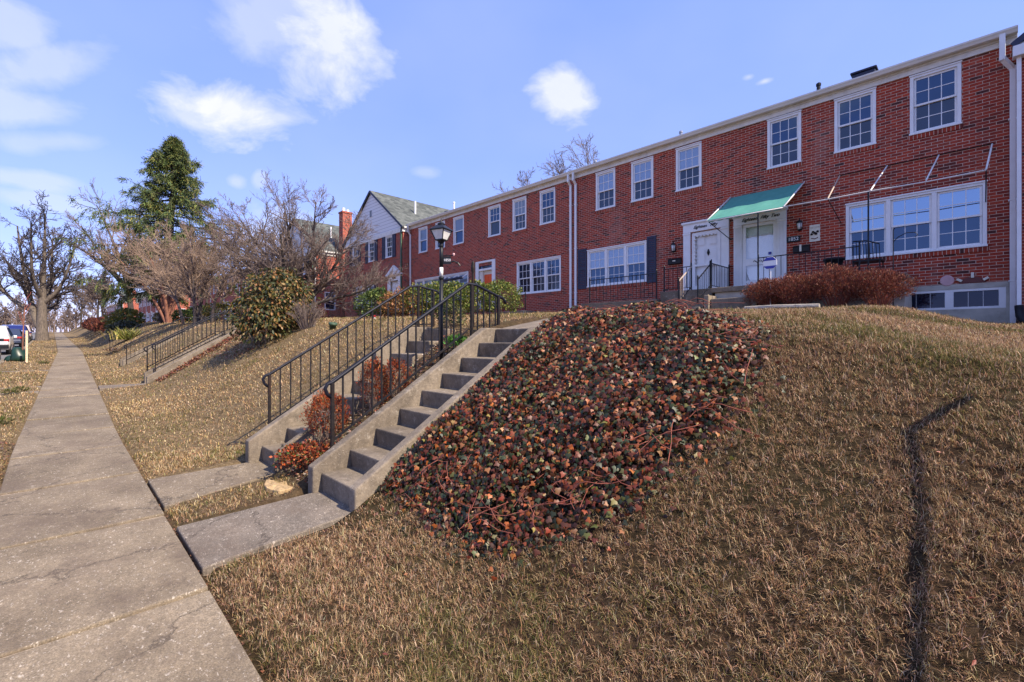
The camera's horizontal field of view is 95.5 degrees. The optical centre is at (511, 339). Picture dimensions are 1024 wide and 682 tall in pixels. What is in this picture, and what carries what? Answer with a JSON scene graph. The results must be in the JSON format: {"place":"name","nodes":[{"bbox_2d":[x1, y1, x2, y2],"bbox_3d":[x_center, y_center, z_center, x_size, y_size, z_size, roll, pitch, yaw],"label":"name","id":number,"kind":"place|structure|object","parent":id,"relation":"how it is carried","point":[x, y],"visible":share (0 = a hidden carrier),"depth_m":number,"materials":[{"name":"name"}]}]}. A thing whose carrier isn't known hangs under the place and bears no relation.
{"place":"outdoors","nodes":[
{"label":"outdoors","id":0,"kind":"place"},
{"bbox_2d":[0,333,34,360],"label":"road","id":1,"kind":"structure","parent":0,"point":[3,354],"depth_m":28.38,"materials":[{"name":"grey asphalt"}]},
{"bbox_2d":[0,326,16,354],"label":"parked car","id":2,"kind":"object","parent":1,"relation":"on","point":[7,343],"visible":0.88,"depth_m":26.15,"materials":[{"name":"paint"}]},
{"bbox_2d":[1,325,31,342],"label":"parked car","id":3,"kind":"object","parent":1,"relation":"on","point":[17,327],"visible":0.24,"depth_m":40.42,"materials":[{"name":"paint"}]},
{"bbox_2d":[10,329,24,347],"bbox_3d":[-37.902,-0.116,34.870,2.100,1.440,4.612,0,0,-45],"label":"parked car","id":4,"kind":"object","parent":1,"relation":"on","point":[18,334],"visible":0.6,"depth_m":34.21,"materials":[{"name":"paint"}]},
{"bbox_2d":[0,370,145,393],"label":"path","id":5,"kind":"structure","parent":0,"point":[101,387],"depth_m":12.42,"materials":[{"name":"grey concrete"}]},
{"bbox_2d":[0,332,262,681],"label":"sidewalk","id":6,"kind":"structure","parent":0,"point":[101,579],"depth_m":3.13,"materials":[{"name":"concrete"}]},
{"bbox_2d":[0,303,1023,681],"bbox_3d":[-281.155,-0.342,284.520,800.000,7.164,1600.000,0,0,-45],"label":"ground","id":7,"kind":"structure","parent":0,"point":[602,599],"depth_m":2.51,"materials":[{"name":"brown plant"}]},
{"bbox_2d":[0,441,13,488],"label":"leaf litter","id":8,"kind":"object","parent":7,"relation":"on","point":[5,457],"visible":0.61,"depth_m":5.82,"materials":[{"name":"brown plant"}]},
{"bbox_2d":[4,347,28,361],"bbox_3d":[-21.875,0.644,20.537,0.835,0.640,0.557,0,0,-6],"label":"watering bag","id":9,"kind":"object","parent":7,"relation":"on","point":[17,353],"visible":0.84,"depth_m":20.36,"materials":[{"name":"green plastic"}]},
{"bbox_2d":[18,293,30,349],"bbox_3d":[-21.681,-0.583,20.680,0.415,3.156,0.335,0,0,-45],"label":"sapling","id":10,"kind":"object","parent":7,"relation":"on","point":[23,322],"visible":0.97,"depth_m":20.62,"materials":[{"name":"red plant"}]},
{"bbox_2d":[32,278,66,311],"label":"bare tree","id":11,"kind":"object","parent":7,"relation":"on","point":[51,302],"visible":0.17,"depth_m":79.05,"materials":[{"name":"brown plant"}]},
{"bbox_2d":[0,190,102,340],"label":"street tree","id":12,"kind":"object","parent":7,"relation":"on","point":[25,281],"visible":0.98,"depth_m":46.30,"materials":[{"name":"grey plant"}]},
{"bbox_2d":[0,291,119,332],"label":"wood","id":13,"kind":"object","parent":7,"relation":"on","point":[71,320],"visible":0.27,"depth_m":155.54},
{"bbox_2d":[63,269,93,327],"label":"bare tree","id":14,"kind":"object","parent":7,"relation":"on","point":[75,301],"visible":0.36,"depth_m":86.50,"materials":[{"name":"brown plant"}]},
{"bbox_2d":[76,270,115,316],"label":"bare tree","id":15,"kind":"object","parent":7,"relation":"on","point":[93,295],"visible":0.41,"depth_m":74.52,"materials":[{"name":"brown plant"}]},
{"bbox_2d":[89,316,109,331],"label":"red hedge bush","id":16,"kind":"object","parent":7,"relation":"on","point":[97,324],"visible":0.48,"depth_m":42.68,"materials":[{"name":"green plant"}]},
{"bbox_2d":[46,177,156,316],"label":"bare tree","id":17,"kind":"object","parent":7,"relation":"on","point":[129,304],"visible":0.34,"depth_m":52.26,"materials":[{"name":"brown plant"}]},
{"bbox_2d":[98,327,144,339],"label":"grass clump","id":18,"kind":"object","parent":7,"relation":"on","point":[125,334],"visible":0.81,"depth_m":28.43,"materials":[{"name":"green plant"}]},
{"bbox_2d":[103,319,141,334],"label":"green bush","id":19,"kind":"object","parent":7,"relation":"on","point":[120,324],"visible":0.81,"depth_m":34.27,"materials":[{"name":"green plant"}]},
{"bbox_2d":[101,307,148,327],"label":"yellow green bush","id":20,"kind":"object","parent":7,"relation":"on","point":[126,314],"visible":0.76,"depth_m":38.28,"materials":[{"name":"green plant"}]},
{"bbox_2d":[81,235,218,322],"bbox_3d":[-24.858,-4.270,31.512,8.560,6.398,4.295,0,0,6],"label":"multi stem tree","id":21,"kind":"object","parent":7,"relation":"on","point":[168,303],"visible":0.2,"depth_m":31.59,"materials":[{"name":"red plant"}]},
{"bbox_2d":[49,134,259,322],"bbox_3d":[-25.613,-8.099,33.588,11.485,13.845,11.145,0,0,33],"label":"conifer","id":22,"kind":"object","parent":7,"relation":"on","point":[170,159],"visible":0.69,"depth_m":32.68,"materials":[{"name":"green plant"}]},
{"bbox_2d":[120,325,198,365],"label":"concrete steps","id":23,"kind":"structure","parent":7,"relation":"on","point":[130,360],"depth_m":18.82,"materials":[{"name":"grey concrete"}]},
{"bbox_2d":[124,317,204,364],"bbox_3d":[-14.165,0.006,19.111,2.778,1.987,0.034,0,0,-45],"label":"stair railing","id":24,"kind":"object","parent":23,"relation":"on","point":[160,328],"visible":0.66,"depth_m":19.18,"materials":[{"name":"metal"}]},
{"bbox_2d":[169,309,192,322],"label":"green bush","id":25,"kind":"object","parent":7,"relation":"on","point":[175,315],"visible":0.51,"depth_m":27.97,"materials":[{"name":"green plant"}]},
{"bbox_2d":[103,212,267,324],"bbox_3d":[-15.544,-3.453,22.603,7.952,5.434,3.700,0,0,9],"label":"bare tree","id":26,"kind":"object","parent":7,"relation":"on","point":[191,282],"visible":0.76,"depth_m":22.45,"materials":[{"name":"brown plant"}]},
{"bbox_2d":[118,433,263,676],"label":"leaf litter","id":27,"kind":"object","parent":7,"relation":"on","point":[237,634],"visible":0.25,"depth_m":2.88,"materials":[{"name":"brown plant"}]},
{"bbox_2d":[137,237,256,320],"bbox_3d":[-17.572,-3.446,26.582,7.495,4.999,3.391,0,0,13],"label":"bare tree","id":28,"kind":"object","parent":7,"relation":"on","point":[235,278],"visible":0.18,"depth_m":26.61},
{"bbox_2d":[144,323,252,383],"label":"concrete steps","id":29,"kind":"structure","parent":7,"relation":"on","point":[162,369],"depth_m":13.40,"materials":[{"name":"grey concrete"}]},
{"bbox_2d":[143,313,239,370],"bbox_3d":[-9.837,0.132,14.531,2.658,1.999,0.034,0,0,-45],"label":"stair railing","id":30,"kind":"object","parent":29,"relation":"on","point":[182,339],"visible":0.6,"depth_m":14.26,"materials":[{"name":"metal"}]},
{"bbox_2d":[151,311,237,371],"bbox_3d":[-9.305,0.076,14.142,2.648,2.006,0.034,0,0,-45],"label":"stair railing","id":31,"kind":"object","parent":29,"relation":"on","point":[224,330],"visible":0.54,"depth_m":13.89,"materials":[{"name":"metal"}]},
{"bbox_2d":[182,305,218,320],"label":"green bush","id":32,"kind":"object","parent":7,"relation":"on","point":[190,312],"visible":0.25,"depth_m":27.14,"materials":[{"name":"green plant"}]},
{"bbox_2d":[148,460,273,511],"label":"walkway","id":33,"kind":"structure","parent":7,"relation":"on","point":[168,491],"depth_m":4.86,"materials":[{"name":"concrete"}]},
{"bbox_2d":[201,301,238,320],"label":"green bush","id":34,"kind":"object","parent":7,"relation":"on","point":[207,311],"visible":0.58,"depth_m":24.44,"materials":[{"name":"green plant"}]},
{"bbox_2d":[156,325,290,380],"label":"leaf litter","id":35,"kind":"object","parent":7,"relation":"on","point":[211,349],"visible":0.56,"depth_m":12.73,"materials":[{"name":"brown plant"}]},
{"bbox_2d":[225,275,240,318],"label":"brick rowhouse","id":36,"kind":"structure","parent":7,"relation":"on","point":[228,298],"depth_m":49.03,"materials":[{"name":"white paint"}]},
{"bbox_2d":[177,491,350,575],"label":"walkway","id":37,"kind":"structure","parent":7,"relation":"on","point":[210,544],"depth_m":3.73,"materials":[{"name":"grey concrete"}]},
{"bbox_2d":[223,266,320,347],"bbox_3d":[-5.742,-0.814,11.208,2.183,2.035,2.068,0,0,-45],"label":"broadleaf bush","id":38,"kind":"object","parent":7,"relation":"on","point":[275,313],"visible":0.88,"depth_m":10.76,"materials":[{"name":"green plant"}]},
{"bbox_2d":[264,480,292,493],"bbox_3d":[-2.338,1.477,4.638,0.228,0.085,0.458,0,0,-45],"label":"flat stone","id":39,"kind":"object","parent":7,"relation":"on","point":[281,487],"visible":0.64,"depth_m":4.55,"materials":[{"name":"beige stone"}]},
{"bbox_2d":[269,439,329,468],"bbox_3d":[-2.128,1.207,4.919,0.735,0.287,0.592,0,0,24],"label":"red ground plant","id":40,"kind":"object","parent":7,"relation":"on","point":[313,450],"visible":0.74,"depth_m":4.81,"materials":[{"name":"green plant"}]},
{"bbox_2d":[188,167,411,318],"bbox_3d":[-9.149,-4.247,19.792,9.448,6.952,4.764,0,0,2],"label":"bare tree","id":41,"kind":"object","parent":7,"relation":"on","point":[265,258],"visible":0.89,"depth_m":20.18,"materials":[{"name":"brown plant"}]},
{"bbox_2d":[287,294,327,329],"bbox_3d":[-4.742,-0.655,10.796,0.964,0.858,0.987,0,0,12],"label":"twiggy bush","id":42,"kind":"object","parent":7,"relation":"on","point":[312,317],"visible":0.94,"depth_m":10.68,"materials":[{"name":"brown plant"}]},
{"bbox_2d":[278,208,352,317],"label":"gabled brick house","id":43,"kind":"structure","parent":7,"relation":"on","point":[343,213],"depth_m":33.84,"materials":[{"name":"white paint"}]},
{"bbox_2d":[299,388,350,441],"bbox_3d":[-2.118,0.856,5.331,0.550,0.620,0.610,0,0,-45],"label":"red bush","id":44,"kind":"object","parent":7,"relation":"on","point":[322,404],"visible":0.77,"depth_m":5.25,"materials":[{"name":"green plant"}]},
{"bbox_2d":[245,327,452,473],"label":"concrete steps","id":45,"kind":"structure","parent":7,"relation":"on","point":[288,427],"depth_m":5.77,"materials":[{"name":"grey concrete"}]},
{"bbox_2d":[261,285,438,423],"bbox_3d":[-2.099,0.248,6.601,2.678,2.200,0.034,0,0,-45],"label":"stair railing","id":46,"kind":"object","parent":45,"relation":"on","point":[268,385],"visible":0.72,"depth_m":6.50,"materials":[{"name":"metal"}]},
{"bbox_2d":[356,355,389,410],"bbox_3d":[-1.636,0.515,5.530,0.434,0.673,0.466,0,0,-45],"label":"red bush","id":47,"kind":"object","parent":7,"relation":"on","point":[376,366],"visible":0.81,"depth_m":5.46,"materials":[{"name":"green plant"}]},
{"bbox_2d":[353,286,397,317],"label":"green bush","id":48,"kind":"object","parent":7,"relation":"on","point":[370,295],"visible":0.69,"depth_m":13.66,"materials":[{"name":"green plant"}]},
{"bbox_2d":[283,334,469,482],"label":"leaf litter","id":49,"kind":"object","parent":7,"relation":"on","point":[350,430],"visible":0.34,"depth_m":5.41,"materials":[{"name":"brown plant"}]},
{"bbox_2d":[342,190,448,316],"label":"gabled brick house","id":50,"kind":"structure","parent":7,"relation":"on","point":[391,216],"depth_m":28.82,"materials":[{"name":"white paint"}]},
{"bbox_2d":[368,241,374,263],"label":"window","id":51,"kind":"structure","parent":50,"relation":"in","point":[370,244],"depth_m":29.55,"materials":[{"name":"white glass"}]},
{"bbox_2d":[385,235,392,259],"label":"window","id":52,"kind":"structure","parent":50,"relation":"in","point":[388,239],"depth_m":27.99,"materials":[{"name":"white glass"}]},
{"bbox_2d":[379,357,412,397],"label":"red bush","id":53,"kind":"object","parent":7,"relation":"on","point":[395,367],"visible":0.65,"depth_m":5.50,"materials":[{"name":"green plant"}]},
{"bbox_2d":[376,285,425,317],"bbox_3d":[-3.144,-1.052,13.310,1.491,1.015,1.226,0,0,4],"label":"rust bush","id":54,"kind":"object","parent":7,"relation":"on","point":[392,304],"visible":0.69,"depth_m":13.11,"materials":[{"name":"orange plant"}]},
{"bbox_2d":[308,327,535,511],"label":"concrete steps","id":55,"kind":"structure","parent":7,"relation":"on","point":[351,469],"depth_m":4.80,"materials":[{"name":"grey concrete"}]},
{"bbox_2d":[323,282,506,447],"bbox_3d":[-0.987,0.285,5.576,2.562,2.046,0.039,0,0,-45],"label":"stair railing","id":56,"kind":"object","parent":55,"relation":"on","point":[331,397],"visible":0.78,"depth_m":5.35,"materials":[{"name":"metal"}]},
{"bbox_2d":[406,202,475,315],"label":"brick rowhouse","id":57,"kind":"structure","parent":7,"relation":"on","point":[460,222],"depth_m":24.49,"materials":[{"name":"red brick"}]},
{"bbox_2d":[418,226,427,255],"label":"window","id":58,"kind":"structure","parent":57,"relation":"in","point":[423,231],"depth_m":26.15,"materials":[{"name":"white glass"}]},
{"bbox_2d":[414,271,467,303],"bbox_3d":[-3.838,-2.680,25.000,0.175,1.490,4.860,0,0,-45],"label":"window","id":59,"kind":"structure","parent":57,"relation":"in","point":[465,279],"depth_m":24.53,"materials":[{"name":"white glass"}]},
{"bbox_2d":[453,215,463,247],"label":"window","id":60,"kind":"structure","parent":57,"relation":"in","point":[458,222],"depth_m":23.89,"materials":[{"name":"white paint"}]},
{"bbox_2d":[429,218,460,360],"bbox_3d":[-0.834,-0.585,5.794,0.331,1.876,0.219,0,0,25],"label":"lamp post","id":61,"kind":"object","parent":7,"relation":"on","point":[441,231],"visible":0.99,"depth_m":5.80,"materials":[{"name":"black metal"}]},
{"bbox_2d":[433,303,467,328],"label":"green bush","id":62,"kind":"object","parent":7,"relation":"on","point":[450,308],"visible":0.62,"depth_m":6.91,"materials":[{"name":"green plant"}]},
{"bbox_2d":[443,333,466,346],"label":"green plant","id":63,"kind":"object","parent":7,"relation":"on","point":[450,338],"visible":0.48,"depth_m":5.95,"materials":[{"name":"green plant"}]},
{"bbox_2d":[397,277,524,315],"bbox_3d":[-1.418,-1.287,14.086,4.082,1.417,1.604,0,0,-33],"label":"green hedge","id":64,"kind":"object","parent":7,"relation":"on","point":[494,287],"visible":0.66,"depth_m":13.92,"materials":[{"name":"green plant"}]},
{"bbox_2d":[472,171,573,313],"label":"brick rowhouse","id":65,"kind":"structure","parent":7,"relation":"on","point":[525,237],"depth_m":20.16,"materials":[{"name":"red brick"}]},
{"bbox_2d":[488,204,500,239],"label":"window","id":66,"kind":"structure","parent":65,"relation":"in","point":[494,212],"depth_m":21.95,"materials":[{"name":"white glass"}]},
{"bbox_2d":[512,196,526,233],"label":"window","id":67,"kind":"structure","parent":65,"relation":"in","point":[519,204],"depth_m":20.78,"materials":[{"name":"white glass"}]},
{"bbox_2d":[517,255,561,296],"bbox_3d":[1.144,-2.672,19.959,0.175,1.555,2.595,0,0,-45],"label":"window","id":68,"kind":"structure","parent":65,"relation":"in","point":[542,276],"depth_m":19.89,"materials":[{"name":"white glass"}]},
{"bbox_2d":[539,187,555,227],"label":"window","id":69,"kind":"structure","parent":65,"relation":"in","point":[547,197],"depth_m":19.60,"materials":[{"name":"glass"}]},
{"bbox_2d":[513,154,572,188],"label":"bare tree","id":70,"kind":"object","parent":7,"relation":"on","point":[527,179],"visible":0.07,"depth_m":45.74,"materials":[{"name":"brown plant"}]},
{"bbox_2d":[541,134,601,178],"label":"bare tree","id":71,"kind":"object","parent":7,"relation":"on","point":[585,160],"visible":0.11,"depth_m":45.67,"materials":[{"name":"brown plant"}]},
{"bbox_2d":[178,314,977,665],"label":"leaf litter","id":72,"kind":"object","parent":7,"relation":"on","point":[768,586],"visible":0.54,"depth_m":2.73,"materials":[{"name":"brown plant"}]},
{"bbox_2d":[365,298,792,586],"bbox_3d":[1.001,0.519,4.247,3.822,1.934,2.801,0,0,-45],"label":"ivy ground cover","id":73,"kind":"object","parent":7,"relation":"on","point":[686,359],"visible":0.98,"depth_m":3.50,"materials":[{"name":"red plant"}]},
{"bbox_2d":[581,299,659,308],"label":"concrete terrace","id":74,"kind":"structure","parent":7,"relation":"on","point":[610,304],"depth_m":15.32,"materials":[{"name":"grey concrete"}]},
{"bbox_2d":[589,269,656,302],"bbox_3d":[3.569,-1.710,15.196,0.038,0.920,2.544,0,0,-45],"label":"porch railing","id":75,"kind":"object","parent":74,"relation":"on","point":[628,286],"visible":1,"depth_m":14.99,"materials":[{"name":"black metal"}]},
{"bbox_2d":[570,119,731,305],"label":"brick rowhouse","id":76,"kind":"structure","parent":7,"relation":"on","point":[651,208],"depth_m":16.05,"materials":[{"name":"red brick"}]},
{"bbox_2d":[595,167,615,213],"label":"window","id":77,"kind":"structure","parent":76,"relation":"in","point":[605,180],"depth_m":17.54,"materials":[{"name":"white paint"}]},
{"bbox_2d":[587,240,647,289],"bbox_3d":[3.857,-2.703,17.213,0.175,1.555,2.595,0,0,-45],"label":"window","id":78,"kind":"structure","parent":76,"relation":"in","point":[628,259],"depth_m":17.17,"materials":[{"name":"white glass"}]},
{"bbox_2d":[630,156,653,205],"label":"window","id":79,"kind":"structure","parent":76,"relation":"in","point":[642,169],"depth_m":16.46,"materials":[{"name":"glass"}]},
{"bbox_2d":[675,141,702,195],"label":"window","id":80,"kind":"structure","parent":76,"relation":"in","point":[688,157],"depth_m":15.24,"materials":[{"name":"glass"}]},
{"bbox_2d":[696,234,716,285],"bbox_3d":[6.227,-2.482,14.855,0.119,1.965,0.930,0,0,-45],"label":"door","id":81,"kind":"structure","parent":76,"relation":"in","point":[704,243],"depth_m":14.90,"materials":[{"name":"white paint"}]},
{"bbox_2d":[692,229,720,289],"bbox_3d":[6.185,-2.480,14.814,0.086,1.960,0.920,0,0,-45],"label":"storm door","id":82,"kind":"structure","parent":76,"relation":"in","point":[710,232],"depth_m":14.83,"materials":[{"name":"white paint"}]},
{"bbox_2d":[660,288,714,308],"bbox_3d":[5.344,-1.035,13.998,2.260,0.870,1.600,0,0,-45],"label":"concrete porch","id":83,"kind":"object","parent":7,"relation":"on","point":[671,295],"visible":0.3,"depth_m":13.59,"materials":[{"name":"grey concrete"}]},
{"bbox_2d":[664,262,691,291],"bbox_3d":[4.995,-1.880,14.038,0.038,0.820,0.894,0,0,-45],"label":"porch railing","id":84,"kind":"object","parent":83,"relation":"on","point":[677,277],"visible":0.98,"depth_m":14.03,"materials":[{"name":"black metal"}]},
{"bbox_2d":[678,263,691,304],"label":"porch railing","id":85,"kind":"object","parent":83,"relation":"on","point":[687,282],"visible":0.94,"depth_m":13.48,"materials":[{"name":"black metal"}]},
{"bbox_2d":[697,261,710,303],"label":"porch railing","id":86,"kind":"object","parent":83,"relation":"on","point":[709,266],"visible":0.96,"depth_m":12.98,"materials":[{"name":"black metal"}]},
{"bbox_2d":[711,259,729,287],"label":"porch railing","id":87,"kind":"object","parent":83,"relation":"on","point":[728,276],"visible":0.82,"depth_m":13.82,"materials":[{"name":"black metal"}]},
{"bbox_2d":[740,277,790,305],"bbox_3d":[6.410,-1.171,11.648,1.245,0.828,1.227,0,0,-45],"label":"red barberry","id":88,"kind":"object","parent":7,"relation":"on","point":[759,289],"visible":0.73,"depth_m":11.47,"materials":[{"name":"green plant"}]},
{"bbox_2d":[763,256,776,304],"bbox_3d":[6.364,-1.367,11.463,0.058,1.350,0.305,0,0,-45],"label":"security sign","id":89,"kind":"object","parent":7,"relation":"on","point":[769,262],"visible":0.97,"depth_m":11.45,"materials":[{"name":"blue paint"}]},
{"bbox_2d":[744,303,819,308],"bbox_3d":[6.191,-0.746,10.763,0.192,0.149,1.623,0,0,-37],"label":"timber edging","id":90,"kind":"object","parent":7,"relation":"on","point":[788,306],"visible":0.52,"depth_m":10.60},
{"bbox_2d":[762,272,833,303],"bbox_3d":[6.771,-1.207,11.108,1.243,0.908,1.527,0,0,-45],"label":"red barberry","id":91,"kind":"object","parent":7,"relation":"on","point":[792,282],"visible":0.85,"depth_m":10.94,"materials":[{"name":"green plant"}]},
{"bbox_2d":[704,273,914,308],"bbox_3d":[7.446,-1.005,11.948,2.150,0.910,4.230,0,0,-45],"label":"concrete porch","id":92,"kind":"object","parent":7,"relation":"on","point":[728,294],"visible":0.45,"depth_m":12.16,"materials":[{"name":"grey concrete"}]},
{"bbox_2d":[757,241,860,281],"bbox_3d":[7.271,-1.870,11.522,0.038,0.820,2.214,0,0,-45],"label":"porch railing","id":93,"kind":"object","parent":92,"relation":"on","point":[859,242],"visible":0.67,"depth_m":11.42,"materials":[{"name":"black metal"}]},
{"bbox_2d":[823,257,844,275],"bbox_3d":[7.846,-1.720,11.338,0.460,0.520,0.460,0,0,-45],"label":"planter pot","id":94,"kind":"object","parent":92,"relation":"on","point":[834,260],"visible":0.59,"depth_m":11.17,"materials":[{"name":"black metal"}]},
{"bbox_2d":[853,240,884,270],"bbox_3d":[8.623,-1.922,11.262,0.661,0.924,0.560,0,0,-45],"label":"porch chair","id":95,"kind":"object","parent":92,"relation":"on","point":[879,260],"visible":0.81,"depth_m":11.12,"materials":[{"name":"black metal"}]},
{"bbox_2d":[799,261,876,306],"bbox_3d":[7.395,-1.271,10.617,1.586,1.027,1.287,0,0,19],"label":"red barberry","id":96,"kind":"object","parent":7,"relation":"on","point":[845,273],"visible":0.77,"depth_m":10.44,"materials":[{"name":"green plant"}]},
{"bbox_2d":[706,25,1017,323],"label":"brick rowhouse","id":97,"kind":"structure","parent":7,"relation":"on","point":[923,147],"depth_m":11.37,"materials":[{"name":"red brick"}]},
{"bbox_2d":[746,224,772,280],"bbox_3d":[7.339,-2.470,13.744,0.119,1.960,0.955,0,0,-45],"label":"door","id":98,"kind":"structure","parent":97,"relation":"in","point":[765,231],"depth_m":13.78,"materials":[{"name":"white paint"}]},
{"bbox_2d":[742,220,776,285],"bbox_3d":[7.277,-2.468,13.683,0.080,1.955,0.945,0,0,-45],"label":"storm door","id":99,"kind":"structure","parent":97,"relation":"in","point":[745,262],"depth_m":13.81,"materials":[{"name":"white paint"}]},
{"bbox_2d":[766,110,802,173],"bbox_3d":[7.767,-5.610,13.256,0.175,1.550,0.920,0,0,-45],"label":"window","id":100,"kind":"structure","parent":97,"relation":"in","point":[783,131],"depth_m":13.26,"materials":[{"name":"glass"}]},
{"bbox_2d":[833,86,877,157],"bbox_3d":[8.920,-5.610,12.090,0.175,1.550,0.940,0,0,-45],"label":"window","id":101,"kind":"structure","parent":97,"relation":"in","point":[855,113],"depth_m":12.08,"materials":[{"name":"white paint"}]},
{"bbox_2d":[844,180,988,263],"bbox_3d":[9.696,-2.768,11.304,0.175,1.575,2.650,0,0,-45],"label":"window","id":102,"kind":"structure","parent":97,"relation":"in","point":[947,220],"depth_m":11.15,"materials":[{"name":"white paint"}]},
{"bbox_2d":[908,60,962,140],"bbox_3d":[10.002,-5.610,10.995,0.175,1.550,0.960,0,0,-45],"label":"window","id":103,"kind":"structure","parent":97,"relation":"in","point":[935,94],"depth_m":10.99,"materials":[{"name":"white paint"}]},
{"bbox_2d":[912,287,1005,309],"bbox_3d":[10.176,-0.930,10.822,0.110,0.460,1.810,0,0,-45],"label":"basement window","id":104,"kind":"structure","parent":97,"relation":"in","point":[991,297],"depth_m":10.68,"materials":[{"name":"white paint"}]},
{"bbox_2d":[839,265,924,305],"bbox_3d":[7.944,-1.166,10.035,1.284,0.905,1.471,0,0,-45],"label":"red barberry","id":105,"kind":"object","parent":7,"relation":"on","point":[887,279],"visible":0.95,"depth_m":9.85,"materials":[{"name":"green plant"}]},
{"bbox_2d":[1010,33,1023,322],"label":"gabled brick house","id":106,"kind":"structure","parent":7,"relation":"on","point":[1017,53],"depth_m":9.61,"materials":[{"name":"white brick"}]},
{"bbox_2d":[0,0,1023,332],"label":"sky","id":107,"kind":"structure","parent":0,"point":[438,103],"materials":[{"name":"blue"}]},
{"bbox_2d":[500,318,550,328],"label":"path","id":108,"kind":"structure","parent":0,"point":[531,324],"depth_m":6.07,"materials":[{"name":"concrete"}]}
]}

